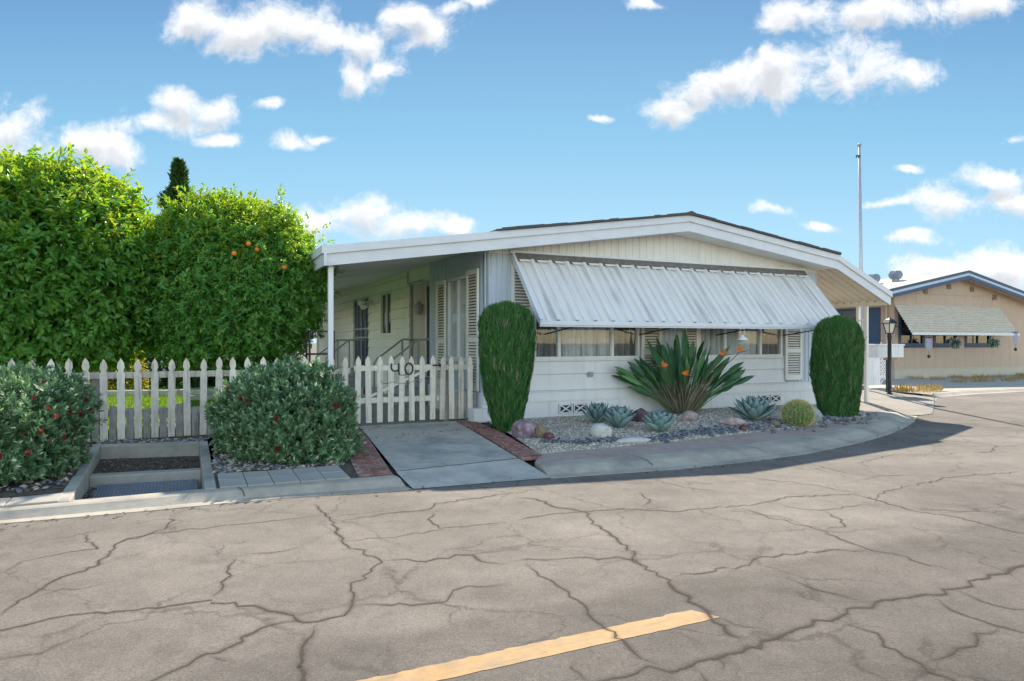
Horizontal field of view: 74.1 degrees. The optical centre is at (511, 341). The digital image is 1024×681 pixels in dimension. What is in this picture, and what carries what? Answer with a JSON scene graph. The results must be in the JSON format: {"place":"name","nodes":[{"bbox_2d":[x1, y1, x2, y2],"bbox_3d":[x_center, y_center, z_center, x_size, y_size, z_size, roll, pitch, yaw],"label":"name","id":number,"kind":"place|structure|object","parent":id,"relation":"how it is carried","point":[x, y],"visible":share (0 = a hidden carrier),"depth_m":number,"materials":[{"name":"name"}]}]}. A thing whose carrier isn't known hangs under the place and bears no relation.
{"place":"outdoors","nodes":[
{"label":"outdoors","id":0,"kind":"place"},
{"bbox_2d":[3,394,214,439],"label":"grass","id":1,"kind":"structure","parent":0,"point":[161,398],"depth_m":14.11,"materials":[{"name":"green plant"}]},
{"bbox_2d":[0,377,273,441],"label":"lawn","id":2,"kind":"structure","parent":0,"point":[176,388],"depth_m":14.46,"materials":[{"name":"green plant"}]},
{"bbox_2d":[0,141,181,372],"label":"citrus tree","id":3,"kind":"object","parent":2,"relation":"on","point":[68,257],"visible":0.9,"depth_m":8.98,"materials":[{"name":"green plant"}]},
{"bbox_2d":[90,351,149,389],"bbox_3d":[-10.113,0.552,17.372,1.554,1.685,1.428,0,0,0],"label":"bush","id":4,"kind":"object","parent":2,"relation":"on","point":[145,382],"visible":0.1,"depth_m":17.33,"materials":[{"name":"yellow plant"}]},
{"bbox_2d":[99,348,215,387],"bbox_3d":[-10.413,0.171,20.378,4.086,2.556,2.817,0,0,0],"label":"garden bush","id":5,"kind":"object","parent":2,"relation":"on","point":[164,382],"visible":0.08,"depth_m":19.41,"materials":[{"name":"green plant"}]},
{"bbox_2d":[0,357,349,443],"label":"picket fence","id":6,"kind":"object","parent":2,"relation":"on","point":[118,413],"visible":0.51,"depth_m":9.10,"materials":[{"name":"paint"}]},
{"bbox_2d":[354,356,440,423],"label":"picket gate","id":7,"kind":"structure","parent":6,"relation":"attached to","point":[391,369],"depth_m":10.65,"materials":[{"name":"paint"}]},
{"bbox_2d":[154,156,195,218],"bbox_3d":[-14.792,-3.382,29.958,3.038,9.664,2.983,0,0,0],"label":"cypress","id":8,"kind":"object","parent":2,"relation":"on","point":[178,174],"visible":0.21,"depth_m":29.73,"materials":[{"name":"green plant"}]},
{"bbox_2d":[18,387,383,396],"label":"garden wall","id":9,"kind":"structure","parent":2,"relation":"on","point":[161,392],"depth_m":16.26,"materials":[{"name":"concrete"}]},
{"bbox_2d":[189,370,270,399],"bbox_3d":[-5.205,0.660,12.541,1.550,1.320,0.090,0,0,-25],"label":"white railing","id":10,"kind":"object","parent":2,"relation":"on","point":[194,397],"depth_m":12.29,"materials":[{"name":"paint"}]},
{"bbox_2d":[119,181,344,381],"bbox_3d":[-4.477,-0.586,10.784,3.370,3.882,3.290,0,0,0],"label":"citrus tree","id":11,"kind":"object","parent":2,"relation":"on","point":[245,283],"visible":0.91,"depth_m":9.80,"materials":[{"name":"green plant"}]},
{"bbox_2d":[192,355,298,385],"bbox_3d":[-8.232,0.016,21.351,3.491,2.867,2.830,0,0,0],"label":"garden bush","id":12,"kind":"object","parent":2,"relation":"on","point":[210,383],"depth_m":20.35,"materials":[{"name":"green plant"}]},
{"bbox_2d":[350,393,467,432],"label":"patio","id":13,"kind":"structure","parent":0,"point":[396,413],"depth_m":11.81,"materials":[{"name":"concrete"}]},
{"bbox_2d":[305,330,334,366],"bbox_3d":[-2.964,0.562,10.470,0.390,1.475,0.330,0,0,-25],"label":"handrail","id":14,"kind":"object","parent":13,"relation":"on","point":[308,353],"visible":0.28,"depth_m":10.32,"materials":[{"name":"black metal"}]},
{"bbox_2d":[315,339,366,386],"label":"entry steps","id":15,"kind":"structure","parent":13,"relation":"on","point":[351,379],"depth_m":18.54,"materials":[{"name":"grey paint"}]},
{"bbox_2d":[373,339,428,406],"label":"entry steps","id":16,"kind":"structure","parent":13,"relation":"on","point":[416,389],"depth_m":13.86,"materials":[{"name":"grey paint"}]},
{"bbox_2d":[436,356,475,420],"bbox_3d":[-0.932,0.767,11.216,0.703,1.086,0.180,0,0,-27],"label":"picket fence","id":17,"kind":"object","parent":13,"relation":"on","point":[457,404],"visible":0.97,"depth_m":11.15,"materials":[{"name":"paint"}]},
{"bbox_2d":[359,421,516,470],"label":"path","id":18,"kind":"structure","parent":0,"point":[422,445],"depth_m":8.68,"materials":[{"name":"concrete"}]},
{"bbox_2d":[0,392,1023,680],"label":"road","id":19,"kind":"structure","parent":0,"point":[896,556],"depth_m":4.21,"materials":[{"name":"grey asphalt"}]},
{"bbox_2d":[0,475,411,523],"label":"kerb","id":20,"kind":"structure","parent":19,"relation":"on","point":[120,505],"depth_m":6.10,"materials":[{"name":"concrete"}]},
{"bbox_2d":[238,417,895,495],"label":"kerb joints","id":21,"kind":"object","parent":20,"relation":"on","point":[632,455],"visible":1,"depth_m":8.08,"materials":[{"name":"concrete"}]},
{"bbox_2d":[0,405,920,529],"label":"fallen leaves","id":22,"kind":"object","parent":19,"relation":"on","point":[509,478],"visible":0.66,"depth_m":7.94,"materials":[{"name":"brown plant"}]},
{"bbox_2d":[386,462,534,488],"bbox_3d":[-0.350,1.480,7.400,2.500,0.001,2.000,0,0,0],"label":"gutter","id":23,"kind":"object","parent":19,"relation":"on","point":[394,472],"depth_m":7.83,"materials":[{"name":"concrete"}]},
{"bbox_2d":[357,610,718,680],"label":"road marking","id":24,"kind":"object","parent":19,"relation":"on","point":[473,664],"visible":1,"depth_m":3.19,"materials":[{"name":"yellow paint"}]},
{"bbox_2d":[535,411,917,477],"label":"kerb","id":25,"kind":"structure","parent":19,"relation":"on","point":[888,423],"depth_m":8.46,"materials":[{"name":"concrete"}]},
{"bbox_2d":[909,397,938,415],"bbox_3d":[9.126,1.462,15.633,2.258,0.001,8.009,0,0,36],"label":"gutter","id":26,"kind":"object","parent":19,"relation":"on","point":[935,398],"depth_m":13.64,"materials":[{"name":"concrete"}]},
{"bbox_2d":[922,387,1023,396],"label":"kerb","id":27,"kind":"structure","parent":19,"relation":"on","point":[968,392],"depth_m":18.98,"materials":[{"name":"concrete"}]},
{"bbox_2d":[0,0,1023,342],"label":"sky","id":28,"kind":"structure","parent":0,"point":[377,120],"materials":[{"name":"blue"}]},
{"bbox_2d":[208,343,1022,465],"bbox_3d":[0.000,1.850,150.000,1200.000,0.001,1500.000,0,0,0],"label":"ground","id":29,"kind":"structure","parent":0,"point":[314,348],"depth_m":12.85,"materials":[{"name":"brown soil"}]},
{"bbox_2d":[0,442,93,498],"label":"planting strip","id":30,"kind":"object","parent":29,"relation":"on","point":[52,489],"visible":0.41,"depth_m":6.25,"materials":[{"name":"soil"}]},
{"bbox_2d":[0,498,10,507],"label":"paver","id":31,"kind":"object","parent":30,"relation":"on","point":[3,501],"visible":0.47,"depth_m":5.75,"materials":[{"name":"concrete"}]},
{"bbox_2d":[4,493,62,507],"bbox_3d":[-4.114,1.382,5.846,0.382,0.069,0.292,0,0,-28],"label":"paver","id":32,"kind":"object","parent":30,"relation":"on","point":[35,500],"visible":0.62,"depth_m":5.80,"materials":[{"name":"concrete"}]},
{"bbox_2d":[0,358,107,484],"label":"flowering shrub","id":33,"kind":"object","parent":30,"relation":"on","point":[42,430],"visible":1,"depth_m":6.59,"materials":[{"name":"green plant"}]},
{"bbox_2d":[56,441,216,502],"bbox_3d":[-4.004,1.564,7.458,1.311,0.552,3.089,0,0,-27],"label":"drain pit","id":34,"kind":"object","parent":29,"relation":"on","point":[83,480],"visible":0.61,"depth_m":7.58,"materials":[{"name":"concrete"}]},
{"bbox_2d":[82,455,197,498],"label":"leaf litter","id":35,"kind":"object","parent":34,"relation":"on","point":[89,493],"visible":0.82,"depth_m":7.90,"materials":[{"name":"plant"}]},
{"bbox_2d":[89,479,196,498],"bbox_3d":[-3.709,1.530,6.839,0.968,0.015,1.261,0,0,-26],"label":"drain grate","id":36,"kind":"object","parent":34,"relation":"in","point":[98,492],"visible":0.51,"depth_m":7.07,"materials":[{"name":"metal"}]},
{"bbox_2d":[95,435,210,443],"bbox_3d":[-4.637,1.300,8.850,1.431,0.001,0.641,0,0,-27],"label":"planting strip","id":37,"kind":"object","parent":29,"relation":"on","point":[209,436],"visible":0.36,"depth_m":9.21,"materials":[{"name":"soil"}]},
{"bbox_2d":[213,429,392,488],"bbox_3d":[-2.563,1.340,8.343,2.024,0.080,3.607,0,0,-23],"label":"planting strip","id":38,"kind":"object","parent":29,"relation":"on","point":[348,469],"visible":0.18,"depth_m":7.17,"materials":[{"name":"soil"}]},
{"bbox_2d":[0,436,345,492],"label":"river stones","id":39,"kind":"object","parent":38,"relation":"on","point":[224,463],"visible":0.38,"depth_m":7.32,"materials":[{"name":"stone"}]},
{"bbox_2d":[217,472,243,480],"bbox_3d":[-2.828,1.373,6.818,0.234,0.067,0.328,0,0,-26],"label":"paver","id":40,"kind":"object","parent":38,"relation":"on","point":[233,475],"visible":0.61,"depth_m":6.80,"materials":[{"name":"concrete"}]},
{"bbox_2d":[219,478,246,487],"bbox_3d":[-2.693,1.383,6.539,0.234,0.067,0.328,0,0,-26],"label":"paver","id":41,"kind":"object","parent":38,"relation":"on","point":[230,483],"visible":0.66,"depth_m":6.49,"materials":[{"name":"concrete"}]},
{"bbox_2d":[243,471,269,478],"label":"paver","id":42,"kind":"object","parent":38,"relation":"on","point":[255,474],"visible":0.63,"depth_m":6.88,"materials":[{"name":"concrete"}]},
{"bbox_2d":[245,477,273,485],"bbox_3d":[-2.465,1.384,6.619,0.234,0.064,0.328,0,0,-26],"label":"paver","id":43,"kind":"object","parent":38,"relation":"on","point":[262,481],"visible":0.63,"depth_m":6.59,"materials":[{"name":"concrete"}]},
{"bbox_2d":[268,468,294,476],"bbox_3d":[-2.376,1.372,6.986,0.235,0.070,0.311,0,0,-26],"label":"paver","id":44,"kind":"object","parent":38,"relation":"on","point":[280,472],"visible":0.61,"depth_m":6.97,"materials":[{"name":"concrete"}]},
{"bbox_2d":[203,351,367,465],"bbox_3d":[-2.624,0.745,7.991,1.919,1.275,1.757,0,0,0],"label":"flowering shrub","id":45,"kind":"object","parent":38,"relation":"on","point":[247,423],"visible":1,"depth_m":7.48,"materials":[{"name":"green plant"}]},
{"bbox_2d":[271,475,299,484],"bbox_3d":[-2.240,1.383,6.707,0.235,0.067,0.311,0,0,-26],"label":"paver","id":46,"kind":"object","parent":38,"relation":"on","point":[286,479],"visible":0.64,"depth_m":6.67,"materials":[{"name":"concrete"}]},
{"bbox_2d":[292,467,319,474],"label":"paver","id":47,"kind":"object","parent":38,"relation":"on","point":[307,470],"visible":0.56,"depth_m":7.08,"materials":[{"name":"concrete"}]},
{"bbox_2d":[296,473,325,482],"bbox_3d":[-2.019,1.382,6.804,0.235,0.068,0.310,0,0,-26],"label":"paver","id":48,"kind":"object","parent":38,"relation":"on","point":[314,477],"visible":0.63,"depth_m":6.77,"materials":[{"name":"concrete"}]},
{"bbox_2d":[316,465,342,473],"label":"paver","id":49,"kind":"object","parent":38,"relation":"on","point":[326,469],"visible":0.59,"depth_m":7.15,"materials":[{"name":"concrete"}]},
{"bbox_2d":[321,471,349,480],"bbox_3d":[-1.798,1.384,6.901,0.235,0.064,0.310,0,0,-26],"label":"paver","id":50,"kind":"object","parent":38,"relation":"on","point":[335,475],"visible":0.63,"depth_m":6.87,"materials":[{"name":"concrete"}]},
{"bbox_2d":[350,428,391,476],"bbox_3d":[-1.967,1.339,8.618,0.364,0.121,3.514,0,0,-19],"label":"brick edging","id":51,"kind":"object","parent":38,"relation":"on","point":[370,462],"visible":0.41,"depth_m":7.55,"materials":[{"name":"red brick"}]},
{"bbox_2d":[396,458,550,488],"bbox_3d":[-0.433,1.402,7.228,1.519,0.084,0.778,0,0,-26],"label":"driveway apron","id":52,"kind":"object","parent":29,"relation":"on","point":[492,471],"visible":1,"depth_m":7.19,"materials":[{"name":"concrete"}]},
{"bbox_2d":[487,404,866,453],"bbox_3d":[3.541,1.338,11.438,8.530,0.077,2.980,0,0,-25],"label":"gravel bed","id":53,"kind":"object","parent":29,"relation":"on","point":[588,429],"visible":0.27,"depth_m":10.06,"materials":[{"name":"grey gravel"}]},
{"bbox_2d":[476,300,536,434],"bbox_3d":[-0.081,0.370,10.021,0.910,2.018,0.909,0,0,0],"label":"column shrub","id":54,"kind":"object","parent":53,"relation":"on","point":[507,338],"visible":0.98,"depth_m":9.75,"materials":[{"name":"green plant"}]},
{"bbox_2d":[511,419,535,441],"bbox_3d":[0.168,1.230,9.394,0.326,0.331,0.303,0,0,43],"label":"rock","id":55,"kind":"object","parent":53,"relation":"on","point":[522,429],"visible":0.9,"depth_m":9.27,"materials":[{"name":"purple stone"}]},
{"bbox_2d":[535,424,547,437],"bbox_3d":[0.399,1.258,9.381,0.182,0.239,0.185,0,0,-32],"label":"rock","id":56,"kind":"object","parent":53,"relation":"on","point":[541,430],"visible":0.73,"depth_m":9.32,"materials":[{"name":"brown stone"}]},
{"bbox_2d":[543,432,554,438],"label":"rock","id":57,"kind":"object","parent":53,"relation":"on","point":[549,435],"visible":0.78,"depth_m":9.17,"materials":[{"name":"red stone"}]},
{"bbox_2d":[580,402,611,422],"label":"agave","id":58,"kind":"object","parent":53,"relation":"on","point":[593,413],"visible":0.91,"depth_m":10.75,"materials":[{"name":"green plant"}]},
{"bbox_2d":[590,423,611,437],"bbox_3d":[1.250,1.263,9.519,0.287,0.230,0.261,0,0,-15],"label":"rock","id":59,"kind":"object","parent":53,"relation":"on","point":[600,430],"visible":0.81,"depth_m":9.43,"materials":[{"name":"white stone"}]},
{"bbox_2d":[600,405,635,427],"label":"agave","id":60,"kind":"object","parent":53,"relation":"on","point":[618,416],"visible":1,"depth_m":10.22,"materials":[{"name":"green plant"}]},
{"bbox_2d":[616,437,651,443],"bbox_3d":[1.628,1.329,9.122,0.538,0.092,0.232,0,0,-20],"label":"rock","id":61,"kind":"object","parent":53,"relation":"on","point":[631,440],"visible":0.94,"depth_m":9.04,"materials":[{"name":"white stone"}]},
{"bbox_2d":[631,408,647,421],"bbox_3d":[2.085,1.226,11.101,0.299,0.285,0.347,0,0,24],"label":"rock","id":62,"kind":"object","parent":53,"relation":"on","point":[639,412],"visible":0.52,"depth_m":10.97,"materials":[{"name":"stone"}]},
{"bbox_2d":[641,410,677,431],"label":"agave","id":63,"kind":"object","parent":53,"relation":"on","point":[658,420],"visible":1,"depth_m":9.91,"materials":[{"name":"green plant"}]},
{"bbox_2d":[612,329,753,413],"bbox_3d":[3.108,0.530,12.194,2.650,1.558,0.920,0,0,0],"label":"bird of paradise","id":64,"kind":"object","parent":53,"relation":"on","point":[681,399],"visible":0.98,"depth_m":12.12,"materials":[{"name":"green plant"}]},
{"bbox_2d":[681,410,696,421],"bbox_3d":[2.930,1.242,11.204,0.253,0.216,0.305,0,0,33],"label":"rock","id":65,"kind":"object","parent":53,"relation":"on","point":[689,416],"visible":0.91,"depth_m":11.11,"materials":[{"name":"beige stone"}]},
{"bbox_2d":[539,410,880,444],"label":"slate chips","id":66,"kind":"object","parent":53,"relation":"on","point":[719,429],"visible":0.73,"depth_m":10.17,"materials":[{"name":"grey gravel"}]},
{"bbox_2d":[719,417,744,425],"bbox_3d":[3.519,1.285,10.853,0.457,0.182,0.295,0,0,-20],"label":"rock","id":67,"kind":"object","parent":53,"relation":"on","point":[732,421],"visible":0.79,"depth_m":10.75,"materials":[{"name":"stone"}]},
{"bbox_2d":[740,425,749,430],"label":"rock","id":68,"kind":"object","parent":53,"relation":"on","point":[744,427],"visible":0.77,"depth_m":10.26,"materials":[{"name":"stone"}]},
{"bbox_2d":[728,395,776,420],"bbox_3d":[4.121,1.119,11.475,0.723,0.446,0.757,0,0,-28],"label":"agave","id":69,"kind":"object","parent":53,"relation":"on","point":[752,407],"visible":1,"depth_m":11.33,"materials":[{"name":"green plant"}]},
{"bbox_2d":[770,420,779,424],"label":"rock","id":70,"kind":"object","parent":53,"relation":"on","point":[775,422],"visible":0.69,"depth_m":10.89,"materials":[{"name":"stone"}]},
{"bbox_2d":[779,399,815,426],"bbox_3d":[4.662,1.162,11.049,0.569,0.484,0.571,0,0,0],"label":"barrel cactus","id":71,"kind":"object","parent":53,"relation":"on","point":[799,412],"visible":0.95,"depth_m":10.90,"materials":[{"name":"green plant"}]},
{"bbox_2d":[811,405,821,422],"bbox_3d":[5.017,1.249,11.490,0.453,0.376,0.351,0,0,12],"label":"rock","id":72,"kind":"object","parent":53,"relation":"on","point":[818,415],"visible":0.23,"depth_m":11.34,"materials":[{"name":"grey stone"}]},
{"bbox_2d":[808,314,866,416],"bbox_3d":[6.022,0.456,12.551,1.002,1.965,0.994,0,0,0],"label":"column shrub","id":73,"kind":"object","parent":53,"relation":"on","point":[836,363],"visible":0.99,"depth_m":12.24,"materials":[{"name":"green plant"}]},
{"bbox_2d":[869,375,1023,394],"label":"gravel yard","id":74,"kind":"structure","parent":29,"relation":"on","point":[968,385],"depth_m":22.31,"materials":[{"name":"beige gravel"}]},
{"bbox_2d":[892,383,945,392],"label":"dry grass","id":75,"kind":"structure","parent":74,"relation":"on","point":[924,387],"depth_m":18.37,"materials":[{"name":"beige plant"}]},
{"bbox_2d":[835,270,1023,378],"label":"neighbour home","id":76,"kind":"object","parent":74,"relation":"on","point":[974,312],"visible":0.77,"depth_m":26.29,"materials":[{"name":"beige paint"}]},
{"bbox_2d":[836,308,855,321],"bbox_3d":[13.144,-0.700,26.954,0.054,1.200,1.450,0,0,-25],"label":"side window","id":77,"kind":"structure","parent":76,"relation":"in","point":[850,313],"depth_m":26.68,"materials":[{"name":"grey glass"}]},
{"bbox_2d":[898,313,925,347],"bbox_3d":[14.975,-0.419,25.425,1.551,1.269,0.120,0,0,-25],"label":"window","id":78,"kind":"structure","parent":76,"relation":"in","point":[905,337],"depth_m":25.33,"materials":[{"name":"clear glass"}]},
{"bbox_2d":[926,337,931,357],"bbox_3d":[15.136,0.165,24.616,0.201,0.870,0.111,0,0,22],"label":"wind chime","id":79,"kind":"object","parent":76,"relation":"hanging from","point":[928,344],"visible":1,"depth_m":24.61,"materials":[{"name":"metal"}]},
{"bbox_2d":[933,314,957,346],"bbox_3d":[16.790,-0.419,26.283,1.528,1.269,0.120,0,0,-25],"label":"window","id":80,"kind":"structure","parent":76,"relation":"in","point":[938,340],"depth_m":26.21,"materials":[{"name":"clear glass"}]},
{"bbox_2d":[948,335,962,348],"bbox_3d":[16.528,0.015,25.282,0.457,0.571,0.486,0,0,0],"label":"hanging basket","id":81,"kind":"object","parent":76,"relation":"hanging from","point":[955,343],"visible":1,"depth_m":25.20,"materials":[{"name":"plant"}]},
{"bbox_2d":[965,315,990,346],"bbox_3d":[18.653,-0.419,27.164,1.762,1.269,0.120,0,0,-25],"label":"window","id":82,"kind":"structure","parent":76,"relation":"in","point":[970,340],"depth_m":27.13,"materials":[{"name":"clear glass"}]},
{"bbox_2d":[987,337,1000,347],"bbox_3d":[18.683,0.006,26.296,0.472,0.552,0.479,0,0,0],"label":"hanging basket","id":83,"kind":"object","parent":76,"relation":"hanging from","point":[992,342],"visible":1,"depth_m":26.22,"materials":[{"name":"plant"}]},
{"bbox_2d":[1013,329,1017,350],"bbox_3d":[19.991,-0.065,26.912,0.201,0.870,0.111,0,0,22],"label":"wind chime","id":84,"kind":"object","parent":76,"relation":"hanging from","point":[1015,338],"visible":1,"depth_m":26.90,"materials":[{"name":"metal"}]},
{"bbox_2d":[907,372,1023,382],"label":"weeds","id":85,"kind":"object","parent":74,"relation":"on","point":[1018,376],"visible":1,"depth_m":24.41,"materials":[{"name":"green plant"}]},
{"bbox_2d":[535,411,877,461],"bbox_3d":[3.912,1.370,10.336,8.953,0.020,1.123,0,0,-38],"label":"concrete border","id":86,"kind":"object","parent":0,"point":[708,443],"visible":0.86,"depth_m":9.07,"materials":[{"name":"grey concrete"}]},
{"bbox_2d":[456,421,543,460],"bbox_3d":[-0.261,1.336,9.518,0.304,0.116,3.267,0,0,-18],"label":"brick edging","id":87,"kind":"object","parent":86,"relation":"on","point":[512,446],"visible":0.93,"depth_m":8.98,"materials":[{"name":"red brick"}]},
{"bbox_2d":[869,342,885,384],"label":"lattice gate","id":88,"kind":"structure","parent":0,"point":[875,377],"depth_m":20.21,"materials":[{"name":"white paint"}]},
{"bbox_2d":[859,389,933,414],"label":"driveway","id":89,"kind":"structure","parent":0,"point":[901,403],"depth_m":15.31,"materials":[{"name":"concrete"}]},
{"bbox_2d":[292,211,892,425],"bbox_3d":[-0.676,-0.482,19.514,12.140,3.805,17.375,0,0,-25],"label":"mobile home","id":90,"kind":"object","parent":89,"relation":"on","point":[600,299],"visible":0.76,"depth_m":12.49,"materials":[{"name":"white paint"}]},
{"bbox_2d":[354,297,368,365],"bbox_3d":[-4.301,-0.240,19.367,0.120,2.020,1.900,0,0,-25],"label":"security door","id":91,"kind":"structure","parent":90,"relation":"in","point":[361,316],"depth_m":19.35,"materials":[{"name":"paint"}]},
{"bbox_2d":[379,291,392,336],"bbox_3d":[-3.102,-0.684,16.832,0.120,1.098,1.070,0,0,-25],"label":"window","id":92,"kind":"structure","parent":90,"relation":"in","point":[386,301],"depth_m":16.80,"materials":[{"name":"glass"}]},
{"bbox_2d":[425,284,428,375],"bbox_3d":[-1.658,-0.260,14.500,0.078,2.020,1.060,0,0,-25],"label":"entry door","id":93,"kind":"structure","parent":90,"relation":"in","point":[426,285],"depth_m":14.89,"materials":[{"name":"white paint"}]},
{"bbox_2d":[446,275,465,361],"bbox_3d":[-0.934,-0.409,12.344,0.204,1.528,1.070,0,0,-25],"label":"window","id":94,"kind":"structure","parent":90,"relation":"in","point":[456,287],"depth_m":12.52,"materials":[{"name":"glass"}]},
{"bbox_2d":[533,312,639,361],"bbox_3d":[1.332,-0.334,12.101,2.252,1.338,0.205,0,0,-25],"label":"window","id":95,"kind":"structure","parent":90,"relation":"in","point":[576,343],"depth_m":12.15,"materials":[{"name":"glass"}]},
{"bbox_2d":[699,328,784,358],"bbox_3d":[4.577,-0.334,13.635,2.256,1.338,0.204,0,0,-25],"label":"window","id":96,"kind":"structure","parent":90,"relation":"in","point":[761,343],"depth_m":13.70,"materials":[{"name":"white glass"}]},
{"bbox_2d":[737,329,747,342],"bbox_3d":[4.157,-0.138,12.228,0.210,0.325,0.207,0,0,0],"label":"hanging lantern","id":97,"kind":"object","parent":90,"relation":"hanging from","point":[742,338],"visible":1,"depth_m":12.19,"materials":[{"name":"white glass"}]},
{"bbox_2d":[856,143,863,389],"bbox_3d":[9.766,-2.099,18.997,0.233,6.939,0.125,0,0,0],"label":"flagpole","id":98,"kind":"object","parent":89,"relation":"on","point":[858,156],"visible":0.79,"depth_m":18.96,"materials":[{"name":"metal"}]},
{"bbox_2d":[869,344,904,391],"bbox_3d":[10.050,0.725,18.235,1.090,1.330,0.360,0,0,-25],"label":"mailbox","id":99,"kind":"object","parent":89,"relation":"on","point":[877,350],"visible":0.69,"depth_m":18.06,"materials":[{"name":"white metal"}]},
{"bbox_2d":[881,317,896,394],"bbox_3d":[9.855,0.375,17.696,0.430,2.030,0.372,0,0,0],"label":"lamp post","id":100,"kind":"object","parent":89,"relation":"on","point":[889,324],"visible":0.96,"depth_m":17.65,"materials":[{"name":"black metal"}]}
]}

